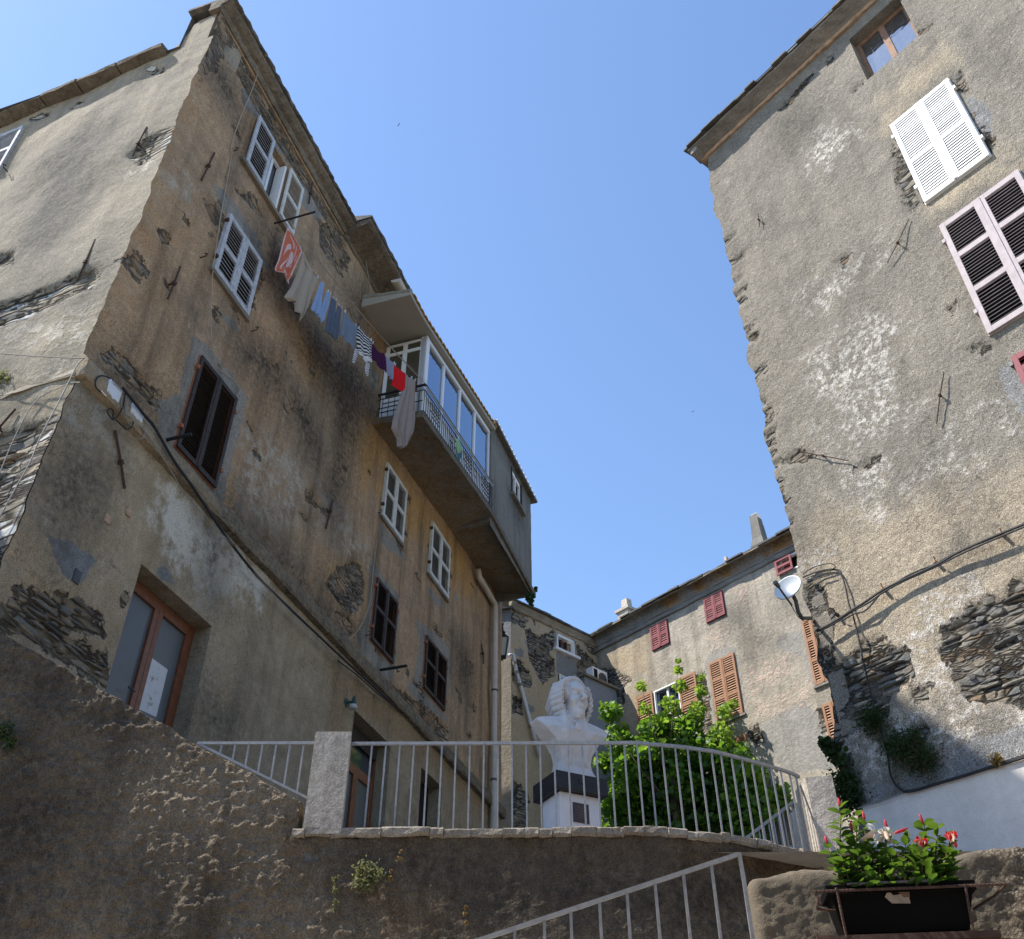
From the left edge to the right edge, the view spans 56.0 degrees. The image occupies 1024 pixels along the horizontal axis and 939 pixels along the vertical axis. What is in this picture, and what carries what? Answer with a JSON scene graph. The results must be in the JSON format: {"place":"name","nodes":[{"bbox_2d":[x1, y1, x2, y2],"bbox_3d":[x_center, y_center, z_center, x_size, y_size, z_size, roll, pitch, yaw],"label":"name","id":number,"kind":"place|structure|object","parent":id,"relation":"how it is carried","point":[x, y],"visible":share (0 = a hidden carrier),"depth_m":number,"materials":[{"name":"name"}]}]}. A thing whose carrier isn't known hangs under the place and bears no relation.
{"place":"outdoors","nodes":[
{"label":"outdoors","id":0,"kind":"place"},
{"bbox_2d":[311,282,329,322],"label":"trousers","id":1,"kind":"object","parent":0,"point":[319,308],"visible":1,"depth_m":19.94,"materials":[{"name":"fabric"}]},
{"bbox_2d":[325,298,341,341],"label":"trousers","id":2,"kind":"object","parent":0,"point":[332,327],"visible":1,"depth_m":20.22,"materials":[{"name":"fabric"}]},
{"bbox_2d":[371,344,386,371],"bbox_3d":[-2.971,-2.499,21.594,0.060,0.529,0.585,-19,-43,21],"label":"vest","id":3,"kind":"object","parent":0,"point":[378,357],"visible":1,"depth_m":21.57,"materials":[{"name":"purple fabric"}]},
{"bbox_2d":[0,0,838,633],"label":"sky","id":4,"kind":"structure","parent":0,"point":[536,191],"materials":[{"name":"blue"}]},
{"bbox_2d":[716,846,973,868],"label":"terrace","id":5,"kind":"structure","parent":0,"point":[816,860],"depth_m":9.06,"materials":[{"name":"stone"}]},
{"bbox_2d":[0,0,537,828],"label":"tenement house","id":6,"kind":"structure","parent":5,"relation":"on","point":[130,578],"depth_m":17.65,"materials":[{"name":"paint"}]},
{"bbox_2d":[0,367,12,383],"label":"wall weed","id":7,"kind":"object","parent":6,"relation":"attached to","point":[7,377],"depth_m":13.54,"materials":[{"name":"green plant"}]},
{"bbox_2d":[0,125,25,169],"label":"window","id":8,"kind":"structure","parent":6,"relation":"in","point":[8,140],"depth_m":19.32,"materials":[{"name":"grey paint"}]},
{"bbox_2d":[0,382,79,472],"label":"cable","id":9,"kind":"object","parent":6,"relation":"attached to","point":[24,418],"visible":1,"depth_m":12.67,"materials":[{"name":"grey rubber"}]},
{"bbox_2d":[0,359,83,516],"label":"cable","id":10,"kind":"object","parent":6,"relation":"attached to","point":[39,439],"visible":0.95,"depth_m":12.21,"materials":[{"name":"grey rubber"}]},
{"bbox_2d":[0,353,84,358],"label":"cable","id":11,"kind":"object","parent":6,"relation":"attached to","point":[43,356],"visible":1,"depth_m":12.98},
{"bbox_2d":[94,375,110,392],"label":"cable","id":12,"kind":"object","parent":6,"relation":"attached to","point":[97,377],"visible":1,"depth_m":13.07,"materials":[{"name":"black rubber"}]},
{"bbox_2d":[107,379,121,402],"bbox_3d":[-5.583,-1.078,13.445,0.110,0.267,0.278,-12,-40,14],"label":"junction box","id":13,"kind":"object","parent":6,"relation":"attached to","point":[114,390],"visible":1,"depth_m":13.42,"materials":[{"name":"plastic"}]},
{"bbox_2d":[107,393,125,420],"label":"cable","id":14,"kind":"object","parent":6,"relation":"attached to","point":[112,418],"visible":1,"depth_m":13.27,"materials":[{"name":"black rubber"}]},
{"bbox_2d":[116,419,133,429],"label":"cable","id":15,"kind":"object","parent":6,"relation":"attached to","point":[124,427],"visible":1,"depth_m":13.47,"materials":[{"name":"black rubber"}]},
{"bbox_2d":[121,395,135,425],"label":"cable","id":16,"kind":"object","parent":6,"relation":"attached to","point":[125,412],"visible":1,"depth_m":13.56,"materials":[{"name":"black rubber"}]},
{"bbox_2d":[131,402,144,422],"bbox_3d":[-5.421,-0.806,13.869,0.110,0.241,0.266,-12,-40,14],"label":"junction box","id":17,"kind":"object","parent":6,"relation":"attached to","point":[137,414],"visible":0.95,"depth_m":13.82,"materials":[{"name":"plastic"}]},
{"bbox_2d":[105,580,194,727],"bbox_3d":[-5.154,2.918,13.388,0.172,2.540,1.790,-12,-40,14],"label":"door","id":18,"kind":"structure","parent":6,"relation":"in","point":[148,669],"depth_m":13.74,"materials":[{"name":"brown wood"}]},
{"bbox_2d":[166,432,191,441],"bbox_3d":[-5.064,-0.489,14.637,0.440,0.057,0.054,-12,-40,14],"label":"clothesline bracket","id":19,"kind":"object","parent":6,"relation":"attached to","point":[178,436],"visible":1,"depth_m":14.61,"materials":[{"name":"black metal"}]},
{"bbox_2d":[173,355,237,489],"bbox_3d":[-5.109,-0.774,15.868,0.322,2.020,1.220,-12,-40,14],"label":"window","id":20,"kind":"structure","parent":6,"relation":"in","point":[209,411],"depth_m":15.83,"materials":[{"name":"brown paint"}]},
{"bbox_2d":[210,74,257,396],"bbox_3d":[-5.119,-5.150,18.883,0.018,8.542,1.963,-12,-40,14],"label":"cable","id":21,"kind":"object","parent":6,"relation":"attached to","point":[216,247],"visible":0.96,"depth_m":17.18,"materials":[{"name":"black rubber"}]},
{"bbox_2d":[208,213,262,322],"bbox_3d":[-5.204,-3.771,17.951,0.322,1.700,1.330,-12,-40,14],"label":"window","id":22,"kind":"structure","parent":6,"relation":"in","point":[237,268],"depth_m":17.90,"materials":[{"name":"grey paint"}]},
{"bbox_2d":[142,427,334,655],"bbox_3d":[-4.325,1.460,15.993,0.012,0.477,6.317,-12,-40,14],"label":"cable","id":23,"kind":"object","parent":6,"relation":"attached to","point":[223,535],"visible":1,"depth_m":14.97,"materials":[{"name":"black rubber"}]},
{"bbox_2d":[121,387,386,698],"bbox_3d":[-4.055,1.892,16.762,0.038,0.751,9.269,-12,-40,14],"label":"cable","id":24,"kind":"object","parent":6,"relation":"attached to","point":[146,417],"visible":1,"depth_m":15.32,"materials":[{"name":"black rubber"}]},
{"bbox_2d":[239,115,303,235],"bbox_3d":[-5.101,-6.109,20.292,0.360,1.780,2.180,-12,-40,14],"label":"window","id":25,"kind":"structure","parent":6,"relation":"in","point":[260,164],"depth_m":20.16,"materials":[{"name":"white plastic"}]},
{"bbox_2d":[274,211,315,223],"bbox_3d":[-4.484,-5.165,19.788,0.984,0.042,0.040,-12,-40,14],"label":"clothesline bracket","id":26,"kind":"object","parent":6,"relation":"attached to","point":[302,215],"visible":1,"depth_m":19.76,"materials":[{"name":"black metal"}]},
{"bbox_2d":[288,220,426,383],"bbox_3d":[-3.311,-3.533,21.546,0.006,0.315,5.364,-19,-42,21],"label":"clothesline","id":27,"kind":"object","parent":26,"relation":"attached to","point":[354,305],"visible":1,"depth_m":21.30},
{"bbox_2d":[275,228,301,283],"bbox_3d":[-4.469,-4.283,19.396,0.086,1.426,0.584,-16,-42,19],"label":"towel","id":28,"kind":"object","parent":27,"relation":"hanging from","point":[290,253],"visible":1,"depth_m":19.37,"materials":[{"name":"orange fabric"}]},
{"bbox_2d":[391,374,414,448],"bbox_3d":[-2.436,-1.345,21.969,0.158,2.414,0.827,-15,-41,17],"label":"sheet","id":29,"kind":"object","parent":27,"relation":"hanging from","point":[403,424],"visible":1,"depth_m":21.86,"materials":[{"name":"white fabric"}]},
{"bbox_2d":[344,696,357,709],"bbox_3d":[-3.123,4.520,18.622,0.304,0.250,0.169,-12,-40,14],"label":"wall lamp","id":30,"kind":"object","parent":6,"relation":"attached to","point":[352,706],"visible":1,"depth_m":18.58,"materials":[{"name":"white glass"}]},
{"bbox_2d":[326,541,376,645],"bbox_3d":[-3.283,2.457,19.980,0.015,3.522,1.634,-12,-40,14],"label":"cable","id":31,"kind":"object","parent":6,"relation":"attached to","point":[370,595],"visible":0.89,"depth_m":20.72,"materials":[{"name":"grey rubber"}]},
{"bbox_2d":[343,725,376,827],"bbox_3d":[-3.127,6.490,18.760,0.120,2.940,1.740,-12,-40,14],"label":"door","id":32,"kind":"structure","parent":6,"relation":"in","point":[354,812],"depth_m":19.26,"materials":[{"name":"brown wood"}]},
{"bbox_2d":[369,577,398,664],"bbox_3d":[-2.916,3.347,21.260,0.322,1.590,1.240,-12,-40,14],"label":"window","id":33,"kind":"structure","parent":6,"relation":"in","point":[384,616],"depth_m":21.22,"materials":[{"name":"brown paint"}]},
{"bbox_2d":[337,660,447,740],"bbox_3d":[-2.450,5.122,20.913,0.022,0.797,5.847,-12,-40,14],"label":"cable","id":34,"kind":"object","parent":6,"relation":"attached to","point":[378,693],"visible":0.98,"depth_m":19.78,"materials":[{"name":"black rubber"}]},
{"bbox_2d":[379,462,407,547],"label":"window","id":35,"kind":"structure","parent":6,"relation":"in","point":[394,495],"depth_m":23.19,"materials":[{"name":"white paint"}]},
{"bbox_2d":[380,664,407,672],"bbox_3d":[-2.530,4.257,20.445,0.650,0.159,0.058,-12,-40,14],"label":"clothesline bracket","id":36,"kind":"object","parent":6,"relation":"attached to","point":[394,667],"visible":1,"depth_m":20.44,"materials":[{"name":"black metal"}]},
{"bbox_2d":[418,782,427,826],"bbox_3d":[-2.168,8.230,21.299,0.060,2.825,1.283,-12,-40,14],"label":"door","id":37,"kind":"structure","parent":6,"relation":"in","point":[422,787],"depth_m":22.15,"materials":[{"name":"brown paint"}]},
{"bbox_2d":[422,635,448,711],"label":"window","id":38,"kind":"structure","parent":6,"relation":"in","point":[435,665],"depth_m":23.60,"materials":[{"name":"brown paint"}]},
{"bbox_2d":[426,521,451,602],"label":"window","id":39,"kind":"structure","parent":6,"relation":"in","point":[439,557],"depth_m":25.53,"materials":[{"name":"white paint"}]},
{"bbox_2d":[456,439,462,459],"bbox_3d":[-1.359,-0.479,24.881,0.088,0.694,0.479,-7,-39,8],"label":"towel","id":40,"kind":"object","parent":6,"relation":"hanging from","point":[459,448],"visible":1,"depth_m":24.83,"materials":[{"name":"green fabric"}]},
{"bbox_2d":[501,623,508,660],"bbox_3d":[-0.350,5.580,30.551,0.442,1.445,1.153,4,-39,-5],"label":"street lantern","id":41,"kind":"object","parent":6,"relation":"attached to","point":[505,642],"visible":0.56,"depth_m":30.03,"materials":[{"name":"black metal"}]},
{"bbox_2d":[510,466,525,516],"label":"annex window","id":42,"kind":"structure","parent":6,"relation":"in","point":[515,491],"depth_m":30.36,"materials":[{"name":"white paint"}]},
{"bbox_2d":[525,586,537,606],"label":"hanging plant","id":43,"kind":"object","parent":6,"relation":"hanging from","point":[529,597],"visible":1,"depth_m":29.02,"materials":[{"name":"green plant"}]},
{"bbox_2d":[0,632,819,938],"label":"retaining wall","id":44,"kind":"structure","parent":5,"relation":"on","point":[120,818],"depth_m":8.74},
{"bbox_2d":[0,720,17,756],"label":"wall weed","id":45,"kind":"object","parent":44,"relation":"attached to","point":[9,740],"depth_m":9.37,"materials":[{"name":"green plant"}]},
{"bbox_2d":[197,741,313,798],"bbox_3d":[-2.519,2.923,9.349,1.194,0.585,0.028,0,-39,0],"label":"railing","id":46,"kind":"object","parent":44,"relation":"on","point":[202,744],"visible":0.91,"depth_m":9.46,"materials":[{"name":"metal"}]},
{"bbox_2d":[303,732,351,833],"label":"pillar","id":47,"kind":"structure","parent":44,"relation":"on","point":[326,793],"depth_m":9.15,"materials":[{"name":"grey concrete"}]},
{"bbox_2d":[331,874,339,912],"bbox_3d":[-1.562,3.737,8.490,0.085,0.329,0.086,26,-46,-28],"label":"wall weed","id":48,"kind":"object","parent":44,"relation":"attached to","point":[335,889],"depth_m":8.49,"materials":[{"name":"green plant"}]},
{"bbox_2d":[350,855,387,896],"bbox_3d":[-1.270,3.603,8.555,0.343,0.358,0.158,0,-39,0],"label":"wall weed","id":49,"kind":"object","parent":44,"relation":"attached to","point":[366,878],"depth_m":8.55,"materials":[{"name":"green plant"}]},
{"bbox_2d":[388,869,392,881],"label":"wall weed","id":50,"kind":"object","parent":44,"relation":"attached to","point":[390,878],"depth_m":8.57,"materials":[{"name":"green plant"}]},
{"bbox_2d":[395,849,402,861],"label":"wall weed","id":51,"kind":"object","parent":44,"relation":"attached to","point":[399,858],"depth_m":8.67,"materials":[{"name":"green plant"}]},
{"bbox_2d":[463,905,468,924],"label":"wall weed","id":52,"kind":"object","parent":44,"relation":"attached to","point":[465,914],"depth_m":8.37,"materials":[{"name":"brown plant"}]},
{"bbox_2d":[351,741,810,850],"bbox_3d":[0.776,3.161,9.412,4.750,0.892,0.566,7,-40,-8],"label":"railing","id":53,"kind":"object","parent":44,"relation":"on","point":[595,743],"visible":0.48,"depth_m":9.46,"materials":[{"name":"metal"}]},
{"bbox_2d":[795,776,846,870],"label":"pillar","id":54,"kind":"structure","parent":44,"relation":"on","point":[818,797],"depth_m":9.73,"materials":[{"name":"grey concrete"}]},
{"bbox_2d":[501,605,515,828],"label":"cement pier","id":55,"kind":"structure","parent":5,"relation":"on","point":[506,726],"depth_m":30.69,"materials":[{"name":"concrete"}]},
{"bbox_2d":[502,599,596,829],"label":"narrow house","id":56,"kind":"structure","parent":5,"relation":"on","point":[548,650],"depth_m":32.50,"materials":[{"name":"paint"}]},
{"bbox_2d":[553,633,580,660],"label":"window","id":57,"kind":"structure","parent":56,"relation":"in","point":[561,647],"depth_m":34.38,"materials":[{"name":"white paint"}]},
{"bbox_2d":[533,770,607,828],"bbox_3d":[0.638,3.857,10.230,0.639,1.081,0.546,18,-42,-21],"label":"pedestal","id":58,"kind":"object","parent":5,"relation":"on","point":[577,800],"visible":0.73,"depth_m":10.27,"materials":[{"name":"stone"}]},
{"bbox_2d":[530,676,607,776],"bbox_3d":[0.660,2.962,10.983,0.940,1.257,0.553,25,-45,-28],"label":"bust","id":59,"kind":"object","parent":58,"relation":"on","point":[569,706],"visible":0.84,"depth_m":10.83,"materials":[{"name":"white stone"}]},
{"bbox_2d":[576,672,625,822],"bbox_3d":[2.794,10.921,30.707,1.715,8.862,0.950,30,-48,-32],"label":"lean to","id":60,"kind":"object","parent":5,"relation":"on","point":[602,691],"visible":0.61,"depth_m":32.75,"materials":[{"name":"concrete"}]},
{"bbox_2d":[586,666,607,681],"bbox_3d":[2.995,7.361,33.861,0.750,0.620,0.326,30,-48,-32],"label":"air conditioner","id":61,"kind":"object","parent":60,"relation":"on","point":[597,672],"visible":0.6,"depth_m":33.81,"materials":[{"name":"white paint"}]},
{"bbox_2d":[592,658,792,840],"bbox_3d":[5.275,9.173,28.236,6.100,8.076,3.195,-22,-44,25],"label":"tree","id":62,"kind":"object","parent":5,"relation":"on","point":[659,728],"visible":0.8,"depth_m":28.03,"materials":[{"name":"green plant"}]},
{"bbox_2d":[590,512,858,845],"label":"beige house","id":63,"kind":"structure","parent":5,"relation":"on","point":[734,627],"depth_m":30.48,"materials":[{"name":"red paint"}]},
{"bbox_2d":[649,619,669,651],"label":"window","id":64,"kind":"structure","parent":63,"relation":"in","point":[659,632],"depth_m":33.16,"materials":[{"name":"red paint"}]},
{"bbox_2d":[636,671,698,735],"bbox_3d":[5.177,7.781,31.585,0.310,1.464,2.595,29,-47,-31],"label":"window","id":65,"kind":"structure","parent":63,"relation":"in","point":[667,691],"depth_m":31.83,"materials":[{"name":"white paint"}]},
{"bbox_2d":[703,590,725,623],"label":"window","id":66,"kind":"structure","parent":63,"relation":"in","point":[714,605],"depth_m":31.76,"materials":[{"name":"red paint"}]},
{"bbox_2d":[708,652,745,726],"bbox_3d":[6.733,6.863,30.036,0.312,2.125,1.152,29,-47,-31],"label":"window","id":67,"kind":"structure","parent":63,"relation":"in","point":[724,679],"depth_m":30.06,"materials":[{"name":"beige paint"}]},
{"bbox_2d":[731,734,748,754],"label":"window","id":68,"kind":"structure","parent":63,"relation":"in","point":[744,736],"depth_m":28.64,"materials":[{"name":"beige paint"}]},
{"bbox_2d":[774,552,797,575],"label":"window","id":69,"kind":"structure","parent":63,"relation":"in","point":[790,564],"depth_m":30.25,"materials":[{"name":"red paint"}]},
{"bbox_2d":[801,620,828,689],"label":"window","id":70,"kind":"structure","parent":63,"relation":"in","point":[819,679],"depth_m":28.04,"materials":[{"name":"beige paint"}]},
{"bbox_2d":[822,701,834,737],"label":"window","id":71,"kind":"structure","parent":63,"relation":"in","point":[827,708],"depth_m":26.73,"materials":[{"name":"beige paint"}]},
{"bbox_2d":[746,801,793,846],"bbox_3d":[2.948,4.475,11.038,1.021,1.510,0.031,15,-41,-18],"label":"railing","id":72,"kind":"object","parent":5,"relation":"on","point":[749,835],"visible":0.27,"depth_m":11.31,"materials":[{"name":"metal"}]},
{"bbox_2d":[790,804,805,849],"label":"stair side wall","id":73,"kind":"structure","parent":5,"relation":"on","point":[795,830],"depth_m":10.39,"materials":[{"name":"grey concrete"}]},
{"bbox_2d":[683,0,1023,844],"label":"grey house","id":74,"kind":"structure","parent":5,"relation":"on","point":[863,160],"depth_m":14.88,"materials":[{"name":"stone"}]},
{"bbox_2d":[773,575,812,619],"bbox_3d":[3.927,1.785,13.601,0.400,0.575,1.567,-14,-41,17],"label":"satellite dish","id":75,"kind":"object","parent":74,"relation":"attached to","point":[787,587],"visible":1,"depth_m":13.58,"materials":[{"name":"paint"}]},
{"bbox_2d":[803,563,835,579],"bbox_3d":[4.532,1.517,14.188,0.014,0.279,0.559,27,-46,-29],"label":"cable","id":76,"kind":"object","parent":74,"relation":"attached to","point":[820,572],"visible":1,"depth_m":14.18,"materials":[{"name":"grey rubber"}]},
{"bbox_2d":[817,735,849,766],"bbox_3d":[4.258,3.745,12.820,0.217,0.503,0.441,26,-46,-29],"label":"wall shrub","id":77,"kind":"object","parent":74,"relation":"attached to","point":[830,748],"visible":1,"depth_m":12.81,"materials":[{"name":"green plant"}]},
{"bbox_2d":[832,608,838,616],"bbox_3d":[4.582,2.031,13.675,0.059,0.058,0.186,-26,-46,28],"label":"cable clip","id":78,"kind":"object","parent":74,"relation":"attached to","point":[836,614],"visible":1,"depth_m":13.68,"materials":[{"name":"black plastic"}]},
{"bbox_2d":[817,758,872,821],"bbox_3d":[4.281,4.089,12.428,0.279,0.912,0.763,23,-45,-26],"label":"wall shrub","id":79,"kind":"object","parent":74,"relation":"attached to","point":[846,789],"visible":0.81,"depth_m":12.38,"materials":[{"name":"green plant"}]},
{"bbox_2d":[803,568,902,791],"bbox_3d":[4.586,2.779,13.126,0.022,3.475,0.718,27,-46,-29],"label":"cable","id":80,"kind":"object","parent":74,"relation":"attached to","point":[893,781],"visible":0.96,"depth_m":13.07,"materials":[{"name":"black rubber"}]},
{"bbox_2d":[849,698,891,742],"bbox_3d":[4.635,3.231,12.528,0.296,0.608,0.601,19,-43,-22],"label":"shrub","id":81,"kind":"object","parent":74,"relation":"attached to","point":[871,718],"visible":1,"depth_m":12.49,"materials":[{"name":"green plant"}]},
{"bbox_2d":[856,5,918,76],"bbox_3d":[7.266,-8.004,18.336,0.905,1.526,1.032,0,-39,0],"label":"window","id":82,"kind":"structure","parent":74,"relation":"in","point":[897,31],"depth_m":18.41,"materials":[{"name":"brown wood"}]},
{"bbox_2d":[875,718,946,783],"bbox_3d":[4.883,3.476,11.896,0.334,0.993,0.942,27,-46,-29],"label":"shrub","id":83,"kind":"object","parent":74,"relation":"attached to","point":[921,755],"visible":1,"depth_m":11.90,"materials":[{"name":"green plant"}]},
{"bbox_2d":[815,522,1023,631],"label":"cable","id":84,"kind":"object","parent":74,"relation":"attached to","point":[915,574],"visible":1,"depth_m":12.80,"materials":[{"name":"black rubber"}]},
{"bbox_2d":[890,78,991,204],"bbox_3d":[7.095,-5.390,15.928,0.322,2.290,1.220,27,-46,-29],"label":"window","id":85,"kind":"structure","parent":74,"relation":"in","point":[939,142],"depth_m":15.81,"materials":[{"name":"white paint"}]},
{"bbox_2d":[863,754,1023,851],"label":"white plinth wall","id":86,"kind":"structure","parent":74,"relation":"attached to","point":[983,810],"depth_m":10.98,"materials":[{"name":"paint"}]},
{"bbox_2d":[858,793,903,808],"bbox_3d":[4.538,4.088,11.861,0.016,0.031,0.656,27,-46,-29],"label":"cable","id":87,"kind":"object","parent":86,"relation":"attached to","point":[880,801],"visible":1,"depth_m":11.85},
{"bbox_2d":[903,756,1023,792],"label":"cable","id":88,"kind":"object","parent":86,"relation":"attached to","point":[962,775],"visible":1,"depth_m":11.16,"materials":[{"name":"black rubber"}]},
{"bbox_2d":[988,752,1004,768],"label":"dry tuft","id":89,"kind":"object","parent":86,"relation":"on","point":[997,758],"visible":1,"depth_m":10.92,"materials":[{"name":"yellow plant"}]},
{"bbox_2d":[939,169,1023,336],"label":"window","id":90,"kind":"structure","parent":74,"relation":"in","point":[984,239],"depth_m":14.09,"materials":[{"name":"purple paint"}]},
{"bbox_2d":[1009,349,1023,394],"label":"window","id":91,"kind":"structure","parent":74,"relation":"in","point":[1017,362],"depth_m":12.93,"materials":[{"name":"red paint"}]},
{"bbox_3d":[-4.326,-4.456,19.905,0.037,0.090,0.029,0,-39,0],"label":"clothes peg","id":92,"kind":"object","parent":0,"visible":0},
{"bbox_2d":[284,254,317,322],"bbox_3d":[-4.236,-3.668,19.468,0.150,1.783,0.773,-14,-41,17],"label":"sheet","id":93,"kind":"object","parent":92,"relation":"hanging from","point":[300,290],"visible":1,"depth_m":19.47,"materials":[{"name":"white fabric"}]},
{"bbox_3d":[-3.605,-3.416,20.808,0.037,0.090,0.029,0,-39,0],"label":"clothes peg","id":94,"kind":"object","parent":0,"visible":0},
{"bbox_2d":[340,312,357,349],"bbox_3d":[-3.499,-2.990,20.706,0.060,0.737,0.531,-17,-42,19],"label":"shirt","id":95,"kind":"object","parent":94,"relation":"hanging from","point":[348,330],"visible":1,"depth_m":20.68,"materials":[{"name":"blue fabric"}]},
{"bbox_3d":[-2.719,-2.447,22.172,0.037,0.090,0.029,0,-39,0],"label":"clothes peg","id":96,"kind":"object","parent":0,"visible":0},
{"bbox_2d":[386,357,393,380],"bbox_3d":[-2.787,-2.315,21.877,0.062,0.546,0.363,-17,-42,20],"label":"shirt","id":97,"kind":"object","parent":96,"relation":"hanging from","point":[390,368],"visible":1,"depth_m":21.90,"materials":[{"name":"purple fabric"}]},
{"bbox_3d":[-2.500,-2.258,22.549,0.037,0.090,0.029,0,-39,0],"label":"clothes peg","id":98,"kind":"object","parent":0,"visible":0},
{"bbox_2d":[391,365,405,390],"bbox_3d":[-2.596,-2.076,22.155,0.046,0.783,0.517,-18,-42,21],"label":"shirt","id":99,"kind":"object","parent":98,"relation":"hanging from","point":[398,381],"visible":1,"depth_m":22.15,"materials":[{"name":"red fabric"}]},
{"label":"ground","id":100,"kind":"structure","parent":0,"visible":0},
{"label":"steps","id":101,"kind":"structure","parent":100,"relation":"on","visible":0},
{"bbox_2d":[476,852,754,938],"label":"railing","id":102,"kind":"object","parent":101,"relation":"on","point":[626,892],"visible":1,"depth_m":4.51,"materials":[{"name":"metal"}]},
{"bbox_2d":[747,847,1023,938],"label":"parapet wall","id":103,"kind":"structure","parent":101,"relation":"on","point":[782,906],"depth_m":4.80,"materials":[{"name":"grey stone"}]},
{"bbox_2d":[813,883,1010,938],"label":"planter rack","id":104,"kind":"object","parent":103,"relation":"attached to","point":[985,934],"visible":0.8,"depth_m":4.39,"materials":[{"name":"metal"}]},
{"bbox_2d":[820,879,976,934],"bbox_3d":[1.824,2.069,4.518,0.676,0.215,0.205,-5,-39,6],"label":"planter box","id":105,"kind":"object","parent":104,"relation":"on","point":[908,911],"visible":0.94,"depth_m":4.45,"materials":[{"name":"black plastic"}]},
{"bbox_2d":[818,798,907,887],"bbox_3d":[1.706,1.826,4.689,0.456,0.462,0.273,0,-39,0],"label":"flowering plant","id":106,"kind":"object","parent":105,"relation":"in","point":[868,870],"visible":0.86,"depth_m":4.63,"materials":[{"name":"green plant"}]},
{"bbox_2d":[894,813,965,885],"bbox_3d":[1.974,1.829,4.626,0.389,0.377,0.279,0,-39,0],"label":"flowering plant","id":107,"kind":"object","parent":105,"relation":"in","point":[923,859],"visible":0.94,"depth_m":4.58,"materials":[{"name":"green plant"}]},
{"bbox_3d":[-3.363,-3.115,21.150,0.037,0.090,0.029,0,-39,0],"label":"clothes peg","id":108,"kind":"object","parent":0,"visible":0},
{"bbox_2d":[352,328,371,375],"bbox_3d":[-3.226,-2.547,21.003,0.063,1.134,0.661,-17,-42,20],"label":"striped shirt","id":109,"kind":"object","parent":108,"relation":"hanging from","point":[363,348],"visible":1,"depth_m":21.04,"materials":[{"name":"fabric"}]}
]}

